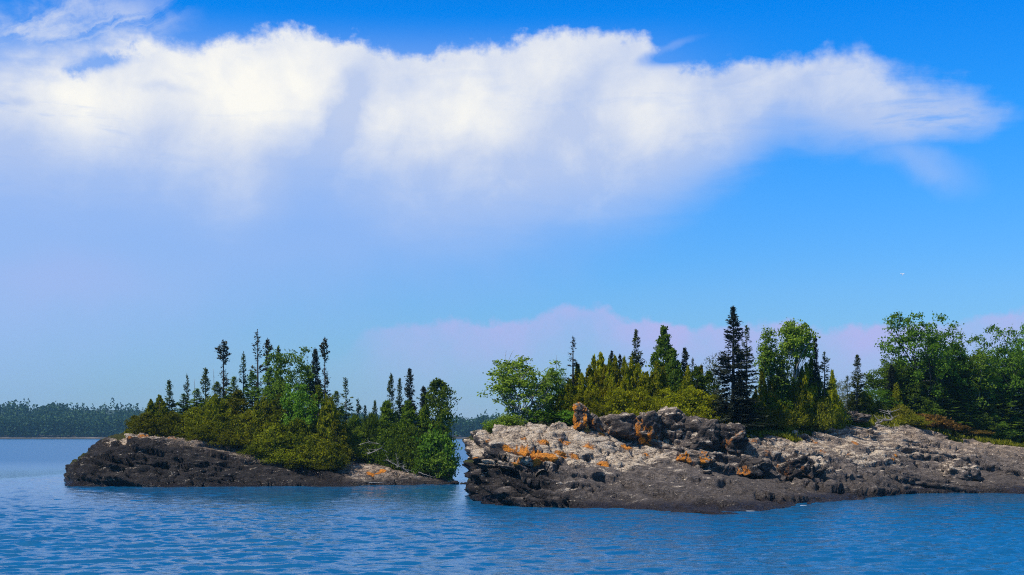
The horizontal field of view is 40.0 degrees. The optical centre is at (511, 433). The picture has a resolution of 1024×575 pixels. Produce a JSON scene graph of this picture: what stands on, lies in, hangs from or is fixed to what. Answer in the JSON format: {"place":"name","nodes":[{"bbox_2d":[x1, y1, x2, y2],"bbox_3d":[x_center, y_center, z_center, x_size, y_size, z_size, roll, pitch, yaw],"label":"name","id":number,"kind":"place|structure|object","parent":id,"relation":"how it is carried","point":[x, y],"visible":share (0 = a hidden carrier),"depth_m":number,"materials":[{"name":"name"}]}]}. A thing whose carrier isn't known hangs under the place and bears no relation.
{"place":"outdoors","nodes":[
{"label":"outdoors","id":0,"kind":"place"},
{"bbox_2d":[0,409,468,438],"bbox_3d":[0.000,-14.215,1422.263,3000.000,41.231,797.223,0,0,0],"label":"hills","id":1,"kind":"structure","parent":0,"point":[81,437],"depth_m":1087.09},
{"bbox_2d":[0,398,1000,436],"bbox_3d":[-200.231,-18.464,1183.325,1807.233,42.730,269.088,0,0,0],"label":"forest","id":2,"kind":"object","parent":1,"relation":"on","point":[53,419],"visible":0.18,"depth_m":1098.44,"materials":[{"name":"plant"}]},
{"bbox_2d":[64,429,454,486],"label":"rocky terrain","id":3,"kind":"structure","parent":0,"point":[134,460],"depth_m":109.18,"materials":[{"name":"stone"}]},
{"bbox_2d":[124,412,163,433],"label":"cedar shrub","id":4,"kind":"object","parent":3,"relation":"on","point":[135,423],"visible":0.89,"depth_m":114.19,"materials":[{"name":"green plant"}]},
{"bbox_2d":[136,394,168,432],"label":"cedar tree","id":5,"kind":"object","parent":3,"relation":"on","point":[158,408],"visible":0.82,"depth_m":114.97,"materials":[{"name":"green plant"}]},
{"bbox_2d":[144,411,185,435],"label":"cedar shrub","id":6,"kind":"object","parent":3,"relation":"on","point":[166,422],"visible":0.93,"depth_m":114.00,"materials":[{"name":"green plant"}]},
{"bbox_2d":[168,406,214,438],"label":"cedar shrub","id":7,"kind":"object","parent":3,"relation":"on","point":[196,414],"visible":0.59,"depth_m":114.53,"materials":[{"name":"green plant"}]},
{"bbox_2d":[173,423,220,440],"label":"cedar shrub","id":8,"kind":"object","parent":3,"relation":"on","point":[201,432],"visible":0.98,"depth_m":112.85,"materials":[{"name":"green plant"}]},
{"bbox_2d":[198,393,235,426],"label":"cedar shrub","id":9,"kind":"object","parent":3,"relation":"on","point":[214,405],"visible":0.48,"depth_m":115.99,"materials":[{"name":"green plant"}]},
{"bbox_2d":[194,413,250,440],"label":"cedar shrub","id":10,"kind":"object","parent":3,"relation":"on","point":[222,425],"visible":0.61,"depth_m":113.91,"materials":[{"name":"green plant"}]},
{"bbox_2d":[214,340,231,397],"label":"spruce tree","id":11,"kind":"object","parent":3,"relation":"on","point":[224,348],"visible":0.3,"depth_m":143.86,"materials":[{"name":"green plant"}]},
{"bbox_2d":[206,427,253,447],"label":"cedar shrub","id":12,"kind":"object","parent":3,"relation":"on","point":[224,437],"visible":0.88,"depth_m":112.65,"materials":[{"name":"green plant"}]},
{"bbox_2d":[222,389,251,419],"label":"cedar tree","id":13,"kind":"object","parent":3,"relation":"on","point":[236,399],"visible":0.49,"depth_m":116.28,"materials":[{"name":"green plant"}]},
{"bbox_2d":[217,410,270,449],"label":"cedar shrub","id":14,"kind":"object","parent":3,"relation":"on","point":[245,417],"visible":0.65,"depth_m":113.80,"materials":[{"name":"green plant"}]},
{"bbox_2d":[242,371,261,409],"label":"spruce tree","id":15,"kind":"object","parent":3,"relation":"on","point":[251,380],"visible":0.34,"depth_m":118.40,"materials":[{"name":"green plant"}]},
{"bbox_2d":[248,329,265,399],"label":"spruce tree","id":16,"kind":"object","parent":3,"relation":"on","point":[257,384],"visible":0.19,"depth_m":142.64,"materials":[{"name":"green plant"}]},
{"bbox_2d":[242,396,282,436],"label":"cedar tree","id":17,"kind":"object","parent":3,"relation":"on","point":[263,406],"visible":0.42,"depth_m":114.44,"materials":[{"name":"green plant"}]},
{"bbox_2d":[236,439,288,455],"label":"cedar shrub","id":18,"kind":"object","parent":3,"relation":"on","point":[252,449],"visible":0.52,"depth_m":111.98,"materials":[{"name":"green plant"}]},
{"bbox_2d":[238,421,300,458],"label":"cedar shrub","id":19,"kind":"object","parent":3,"relation":"on","point":[268,435],"visible":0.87,"depth_m":111.91,"materials":[{"name":"green plant"}]},
{"bbox_2d":[244,346,318,419],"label":"leafy tree","id":20,"kind":"object","parent":3,"relation":"on","point":[278,383],"visible":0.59,"depth_m":117.45,"materials":[{"name":"green plant"}]},
{"bbox_2d":[251,443,311,463],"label":"cedar shrub","id":21,"kind":"object","parent":3,"relation":"on","point":[285,456],"visible":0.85,"depth_m":111.27,"materials":[{"name":"green plant"}]},
{"bbox_2d":[262,394,300,436],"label":"cedar tree","id":22,"kind":"object","parent":3,"relation":"on","point":[277,414],"visible":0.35,"depth_m":115.04,"materials":[{"name":"green plant"}]},
{"bbox_2d":[259,418,322,459],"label":"cedar shrub","id":23,"kind":"object","parent":3,"relation":"on","point":[290,429],"visible":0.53,"depth_m":113.04,"materials":[{"name":"green plant"}]},
{"bbox_2d":[276,383,324,433],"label":"leafy tree","id":24,"kind":"object","parent":3,"relation":"on","point":[299,403],"visible":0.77,"depth_m":114.36,"materials":[{"name":"green plant"}]},
{"bbox_2d":[307,347,323,424],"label":"spruce tree","id":25,"kind":"object","parent":3,"relation":"on","point":[315,362],"visible":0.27,"depth_m":117.90,"materials":[{"name":"green plant"}]},
{"bbox_2d":[290,433,345,470],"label":"cedar shrub","id":26,"kind":"object","parent":3,"relation":"on","point":[320,442],"visible":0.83,"depth_m":111.66,"materials":[{"name":"green plant"}]},
{"bbox_2d":[297,384,341,449],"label":"cedar tree","id":27,"kind":"object","parent":3,"relation":"on","point":[319,392],"visible":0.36,"depth_m":114.67,"materials":[{"name":"green plant"}]},
{"bbox_2d":[319,337,330,405],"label":"spruce tree","id":28,"kind":"object","parent":3,"relation":"on","point":[324,354],"visible":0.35,"depth_m":143.88,"materials":[{"name":"green plant"}]},
{"bbox_2d":[315,396,352,461],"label":"cedar tree","id":29,"kind":"object","parent":3,"relation":"on","point":[328,414],"visible":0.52,"depth_m":113.66,"materials":[{"name":"green plant"}]},
{"bbox_2d":[312,439,355,468],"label":"cedar shrub","id":30,"kind":"object","parent":3,"relation":"on","point":[333,446],"visible":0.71,"depth_m":111.44,"materials":[{"name":"green plant"}]},
{"bbox_2d":[323,419,355,456],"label":"cedar tree","id":31,"kind":"object","parent":3,"relation":"on","point":[335,424],"visible":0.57,"depth_m":113.22,"materials":[{"name":"green plant"}]},
{"bbox_2d":[346,426,378,461],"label":"cedar shrub","id":32,"kind":"object","parent":3,"relation":"on","point":[359,432],"visible":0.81,"depth_m":115.04,"materials":[{"name":"green plant"}]},
{"bbox_2d":[353,412,386,460],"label":"cedar shrub","id":33,"kind":"object","parent":3,"relation":"on","point":[370,423],"visible":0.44,"depth_m":116.01,"materials":[{"name":"green plant"}]},
{"bbox_2d":[364,436,400,465],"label":"cedar shrub","id":34,"kind":"object","parent":3,"relation":"on","point":[382,454],"visible":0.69,"depth_m":114.80,"materials":[{"name":"green plant"}]},
{"bbox_2d":[373,399,397,457],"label":"cedar tree","id":35,"kind":"object","parent":3,"relation":"on","point":[386,417],"visible":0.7,"depth_m":116.36,"materials":[{"name":"green plant"}]},
{"bbox_2d":[374,422,406,468],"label":"cedar shrub","id":36,"kind":"object","parent":3,"relation":"on","point":[393,427],"visible":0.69,"depth_m":115.40,"materials":[{"name":"green plant"}]},
{"bbox_2d":[381,424,424,472],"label":"cedar shrub","id":37,"kind":"object","parent":3,"relation":"on","point":[405,445],"visible":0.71,"depth_m":114.96,"materials":[{"name":"green plant"}]},
{"bbox_2d":[390,399,422,452],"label":"cedar tree","id":38,"kind":"object","parent":3,"relation":"on","point":[407,410],"visible":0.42,"depth_m":116.65,"materials":[{"name":"green plant"}]},
{"bbox_2d":[401,369,417,428],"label":"spruce tree","id":39,"kind":"object","parent":3,"relation":"on","point":[409,390],"visible":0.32,"depth_m":117.92,"materials":[{"name":"green plant"}]},
{"bbox_2d":[411,404,433,448],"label":"cedar tree","id":40,"kind":"object","parent":3,"relation":"on","point":[422,420],"visible":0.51,"depth_m":116.67,"materials":[{"name":"green plant"}]},
{"bbox_2d":[408,422,462,480],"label":"shrub","id":41,"kind":"object","parent":3,"relation":"on","point":[433,441],"visible":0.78,"depth_m":114.34,"materials":[{"name":"green plant"}]},
{"bbox_2d":[415,378,461,448],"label":"cedar tree","id":42,"kind":"object","parent":3,"relation":"on","point":[437,402],"visible":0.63,"depth_m":117.02,"materials":[{"name":"green plant"}]},
{"bbox_2d":[425,452,462,481],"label":"shrub","id":43,"kind":"object","parent":3,"relation":"on","point":[437,473],"visible":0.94,"depth_m":113.85,"materials":[{"name":"green plant"}]},
{"bbox_2d":[0,439,1023,574],"bbox_3d":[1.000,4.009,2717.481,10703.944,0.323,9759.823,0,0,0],"label":"water","id":44,"kind":"structure","parent":0,"point":[51,523],"depth_m":56.37,"materials":[{"name":"blue liquid"}]},
{"bbox_2d":[0,0,1023,419],"label":"sky","id":45,"kind":"structure","parent":0,"point":[445,190],"materials":[{"name":"blue"}]},
{"bbox_2d":[462,417,1023,514],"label":"rocky terrain","id":46,"kind":"structure","parent":0,"point":[545,464],"depth_m":86.24,"materials":[{"name":"stone"}]},
{"bbox_2d":[494,412,528,425],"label":"shrub","id":47,"kind":"object","parent":46,"relation":"on","point":[507,420],"visible":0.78,"depth_m":88.24,"materials":[{"name":"green plant"}]},
{"bbox_2d":[477,351,564,422],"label":"birch tree","id":48,"kind":"object","parent":46,"relation":"on","point":[505,386],"visible":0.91,"depth_m":91.85,"materials":[{"name":"green plant"}]},
{"bbox_2d":[511,406,560,423],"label":"shrub","id":49,"kind":"object","parent":46,"relation":"on","point":[546,415],"visible":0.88,"depth_m":90.64,"materials":[{"name":"green plant"}]},
{"bbox_2d":[539,367,575,412],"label":"leafy tree","id":50,"kind":"object","parent":46,"relation":"on","point":[563,384],"visible":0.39,"depth_m":94.14,"materials":[{"name":"green plant"}]},
{"bbox_2d":[549,377,584,411],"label":"cedar tree","id":51,"kind":"object","parent":46,"relation":"on","point":[569,387],"visible":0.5,"depth_m":93.28,"materials":[{"name":"green plant"}]},
{"bbox_2d":[573,402,589,429],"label":"boulder","id":52,"kind":"object","parent":46,"relation":"on","point":[580,417],"visible":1,"depth_m":87.76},
{"bbox_2d":[568,389,609,426],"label":"cedar shrub","id":53,"kind":"object","parent":46,"relation":"on","point":[580,398],"visible":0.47,"depth_m":92.46,"materials":[{"name":"green plant"}]},
{"bbox_2d":[599,412,638,441],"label":"boulder","id":54,"kind":"object","parent":46,"relation":"on","point":[621,426],"visible":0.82,"depth_m":88.29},
{"bbox_2d":[599,386,641,415],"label":"cedar shrub","id":55,"kind":"object","parent":46,"relation":"on","point":[618,394],"visible":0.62,"depth_m":92.62,"materials":[{"name":"green plant"}]},
{"bbox_2d":[616,355,634,391],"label":"cedar tree","id":56,"kind":"object","parent":46,"relation":"on","point":[625,376],"visible":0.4,"depth_m":94.85,"materials":[{"name":"green plant"}]},
{"bbox_2d":[627,329,644,378],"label":"spruce tree","id":57,"kind":"object","parent":46,"relation":"on","point":[635,355],"visible":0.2,"depth_m":97.89,"materials":[{"name":"green plant"}]},
{"bbox_2d":[613,386,664,414],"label":"cedar shrub","id":58,"kind":"object","parent":46,"relation":"on","point":[648,404],"visible":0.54,"depth_m":92.99,"materials":[{"name":"green plant"}]},
{"bbox_2d":[635,371,661,400],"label":"cedar tree","id":59,"kind":"object","parent":46,"relation":"on","point":[649,385],"visible":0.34,"depth_m":94.82,"materials":[{"name":"green plant"}]},
{"bbox_2d":[635,410,662,445],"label":"boulder","id":60,"kind":"object","parent":46,"relation":"on","point":[648,425],"visible":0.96,"depth_m":88.10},
{"bbox_2d":[639,325,688,393],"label":"cedar tree","id":61,"kind":"object","parent":46,"relation":"on","point":[665,351],"visible":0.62,"depth_m":96.35,"materials":[{"name":"green plant"}]},
{"bbox_2d":[657,406,685,442],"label":"boulder","id":62,"kind":"object","parent":46,"relation":"on","point":[673,419],"visible":0.81,"depth_m":88.57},
{"bbox_2d":[653,387,693,415],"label":"cedar shrub","id":63,"kind":"object","parent":46,"relation":"on","point":[669,398],"visible":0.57,"depth_m":93.66,"materials":[{"name":"green plant"}]},
{"bbox_2d":[676,448,716,467],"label":"boulder","id":64,"kind":"object","parent":46,"relation":"on","point":[691,457],"visible":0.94,"depth_m":85.93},
{"bbox_2d":[673,385,720,418],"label":"cedar shrub","id":65,"kind":"object","parent":46,"relation":"on","point":[692,393],"visible":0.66,"depth_m":94.19,"materials":[{"name":"green plant"}]},
{"bbox_2d":[680,415,720,451],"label":"boulder","id":66,"kind":"object","parent":46,"relation":"on","point":[701,433],"visible":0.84,"depth_m":88.09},
{"bbox_2d":[719,422,748,456],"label":"boulder","id":67,"kind":"object","parent":46,"relation":"on","point":[734,439],"visible":0.91,"depth_m":88.26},
{"bbox_2d":[702,305,766,426],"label":"spruce tree","id":68,"kind":"object","parent":46,"relation":"on","point":[740,357],"visible":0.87,"depth_m":94.76,"materials":[{"name":"green plant"}]},
{"bbox_2d":[718,379,774,429],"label":"spruce tree","id":69,"kind":"object","parent":46,"relation":"on","point":[744,409],"visible":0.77,"depth_m":93.82,"materials":[{"name":"green plant"}]},
{"bbox_2d":[741,325,762,413],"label":"spruce tree","id":70,"kind":"object","parent":46,"relation":"on","point":[750,361],"visible":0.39,"depth_m":96.94,"materials":[{"name":"green plant"}]},
{"bbox_2d":[737,458,770,477],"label":"boulder","id":71,"kind":"object","parent":46,"relation":"on","point":[758,467],"visible":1,"depth_m":86.56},
{"bbox_2d":[754,369,771,415],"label":"cedar tree","id":72,"kind":"object","parent":46,"relation":"on","point":[762,393],"visible":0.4,"depth_m":98.21,"materials":[{"name":"green plant"}]},
{"bbox_2d":[752,325,785,391],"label":"leafy tree","id":73,"kind":"object","parent":46,"relation":"on","point":[767,356],"visible":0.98,"depth_m":98.57,"materials":[{"name":"green plant"}]},
{"bbox_2d":[758,406,792,429],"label":"cedar shrub","id":74,"kind":"object","parent":46,"relation":"on","point":[773,417],"visible":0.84,"depth_m":96.81,"materials":[{"name":"green plant"}]},
{"bbox_2d":[765,387,796,425],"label":"cedar tree","id":75,"kind":"object","parent":46,"relation":"on","point":[774,402],"visible":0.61,"depth_m":98.35,"materials":[{"name":"green plant"}]},
{"bbox_2d":[765,349,799,401],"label":"leafy tree","id":76,"kind":"object","parent":46,"relation":"on","point":[781,379],"visible":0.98,"depth_m":98.78,"materials":[{"name":"green plant"}]},
{"bbox_2d":[776,400,809,428],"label":"cedar shrub","id":77,"kind":"object","parent":46,"relation":"on","point":[796,416],"visible":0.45,"depth_m":98.33,"materials":[{"name":"green plant"}]},
{"bbox_2d":[770,318,820,381],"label":"leafy tree","id":78,"kind":"object","parent":46,"relation":"on","point":[797,340],"visible":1,"depth_m":99.71,"materials":[{"name":"green plant"}]},
{"bbox_2d":[776,453,814,479],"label":"boulder","id":79,"kind":"object","parent":46,"relation":"on","point":[796,465],"visible":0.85,"depth_m":88.26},
{"bbox_2d":[785,381,810,427],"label":"cedar tree","id":80,"kind":"object","parent":46,"relation":"on","point":[798,398],"visible":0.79,"depth_m":99.09,"materials":[{"name":"green plant"}]},
{"bbox_2d":[801,361,815,428],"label":"cedar tree","id":81,"kind":"object","parent":46,"relation":"on","point":[804,384],"visible":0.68,"depth_m":100.27,"materials":[{"name":"green plant"}]},
{"bbox_2d":[809,336,822,430],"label":"spruce tree","id":82,"kind":"object","parent":46,"relation":"on","point":[816,369],"visible":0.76,"depth_m":100.88,"materials":[{"name":"green plant"}]},
{"bbox_2d":[801,396,842,432],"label":"cedar shrub","id":83,"kind":"object","parent":46,"relation":"on","point":[825,408],"visible":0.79,"depth_m":99.98,"materials":[{"name":"green plant"}]},
{"bbox_2d":[816,351,834,432],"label":"spruce tree","id":84,"kind":"object","parent":46,"relation":"on","point":[821,384],"visible":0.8,"depth_m":100.96,"materials":[{"name":"green plant"}]},
{"bbox_2d":[827,369,841,420],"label":"cedar tree","id":85,"kind":"object","parent":46,"relation":"on","point":[833,390],"visible":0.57,"depth_m":103.85,"materials":[{"name":"green plant"}]},
{"bbox_2d":[846,355,868,413],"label":"spruce tree","id":86,"kind":"object","parent":46,"relation":"on","point":[856,394],"visible":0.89,"depth_m":111.92,"materials":[{"name":"green plant"}]},
{"bbox_2d":[846,391,880,415],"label":"shrub","id":87,"kind":"object","parent":46,"relation":"on","point":[870,402],"visible":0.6,"depth_m":112.71,"materials":[{"name":"green plant"}]},
{"bbox_2d":[719,413,1023,446],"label":"grass","id":88,"kind":"structure","parent":46,"relation":"on","point":[789,435],"depth_m":109.36,"materials":[{"name":"plant"}]},
{"bbox_2d":[863,388,903,412],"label":"leafy tree","id":89,"kind":"object","parent":46,"relation":"on","point":[886,402],"visible":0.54,"depth_m":114.59,"materials":[{"name":"green plant"}]},
{"bbox_2d":[861,356,912,402],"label":"leafy tree","id":90,"kind":"object","parent":46,"relation":"on","point":[876,384],"visible":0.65,"depth_m":117.19,"materials":[{"name":"green plant"}]},
{"bbox_2d":[899,414,935,426],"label":"shrub","id":91,"kind":"object","parent":46,"relation":"on","point":[914,419],"visible":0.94,"depth_m":111.56,"materials":[{"name":"green plant"}]},
{"bbox_2d":[903,377,934,414],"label":"cedar tree","id":92,"kind":"object","parent":46,"relation":"on","point":[920,396],"visible":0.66,"depth_m":116.94,"materials":[{"name":"green plant"}]},
{"bbox_2d":[874,309,973,399],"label":"leafy tree","id":93,"kind":"object","parent":46,"relation":"on","point":[932,342],"visible":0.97,"depth_m":117.78,"materials":[{"name":"green plant"}]},
{"bbox_2d":[910,397,950,420],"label":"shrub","id":94,"kind":"object","parent":46,"relation":"on","point":[935,410],"visible":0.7,"depth_m":116.90,"materials":[{"name":"green plant"}]},
{"bbox_2d":[915,413,954,427],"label":"shrub","id":95,"kind":"object","parent":46,"relation":"on","point":[936,418],"visible":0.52,"depth_m":113.14,"materials":[{"name":"brown plant"}]},
{"bbox_2d":[932,387,963,423],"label":"spruce tree","id":96,"kind":"object","parent":46,"relation":"on","point":[944,397],"visible":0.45,"depth_m":117.58,"materials":[{"name":"green plant"}]},
{"bbox_2d":[917,340,981,409],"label":"leafy tree","id":97,"kind":"object","parent":46,"relation":"on","point":[957,377],"visible":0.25,"depth_m":119.86,"materials":[{"name":"green plant"}]},
{"bbox_2d":[940,365,969,423],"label":"spruce tree","id":98,"kind":"object","parent":46,"relation":"on","point":[949,384],"visible":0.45,"depth_m":119.01,"materials":[{"name":"green plant"}]},
{"bbox_2d":[937,458,980,480],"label":"boulder","id":99,"kind":"object","parent":46,"relation":"on","point":[959,468],"visible":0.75,"depth_m":97.89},
{"bbox_2d":[939,340,978,404],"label":"leafy tree","id":100,"kind":"object","parent":46,"relation":"on","point":[970,358],"visible":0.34,"depth_m":120.33,"materials":[{"name":"green plant"}]},
{"bbox_2d":[947,392,988,432],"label":"spruce tree","id":101,"kind":"object","parent":46,"relation":"on","point":[967,408],"visible":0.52,"depth_m":118.75,"materials":[{"name":"green plant"}]},
{"bbox_2d":[950,367,986,429],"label":"spruce tree","id":102,"kind":"object","parent":46,"relation":"on","point":[970,395],"visible":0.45,"depth_m":119.51,"materials":[{"name":"green plant"}]},
{"bbox_2d":[961,348,997,414],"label":"leafy tree","id":103,"kind":"object","parent":46,"relation":"on","point":[985,386],"visible":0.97,"depth_m":119.52,"materials":[{"name":"green plant"}]},
{"bbox_2d":[962,407,1005,435],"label":"cedar tree","id":104,"kind":"object","parent":46,"relation":"on","point":[982,421],"visible":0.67,"depth_m":118.64,"materials":[{"name":"green plant"}]},
{"bbox_2d":[954,323,1023,407],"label":"leafy tree","id":105,"kind":"object","parent":46,"relation":"on","point":[1015,382],"visible":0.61,"depth_m":121.29,"materials":[{"name":"green plant"}]},
{"bbox_2d":[976,410,1020,439],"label":"cedar tree","id":106,"kind":"object","parent":46,"relation":"on","point":[993,414],"visible":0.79,"depth_m":119.25,"materials":[{"name":"green plant"}]},
{"bbox_2d":[990,396,1023,440],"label":"spruce tree","id":107,"kind":"object","parent":46,"relation":"on","point":[1003,410],"visible":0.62,"depth_m":120.16,"materials":[{"name":"green plant"}]},
{"bbox_2d":[990,370,1023,441],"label":"spruce tree","id":108,"kind":"object","parent":46,"relation":"on","point":[1014,390],"visible":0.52,"depth_m":120.96,"materials":[{"name":"green plant"}]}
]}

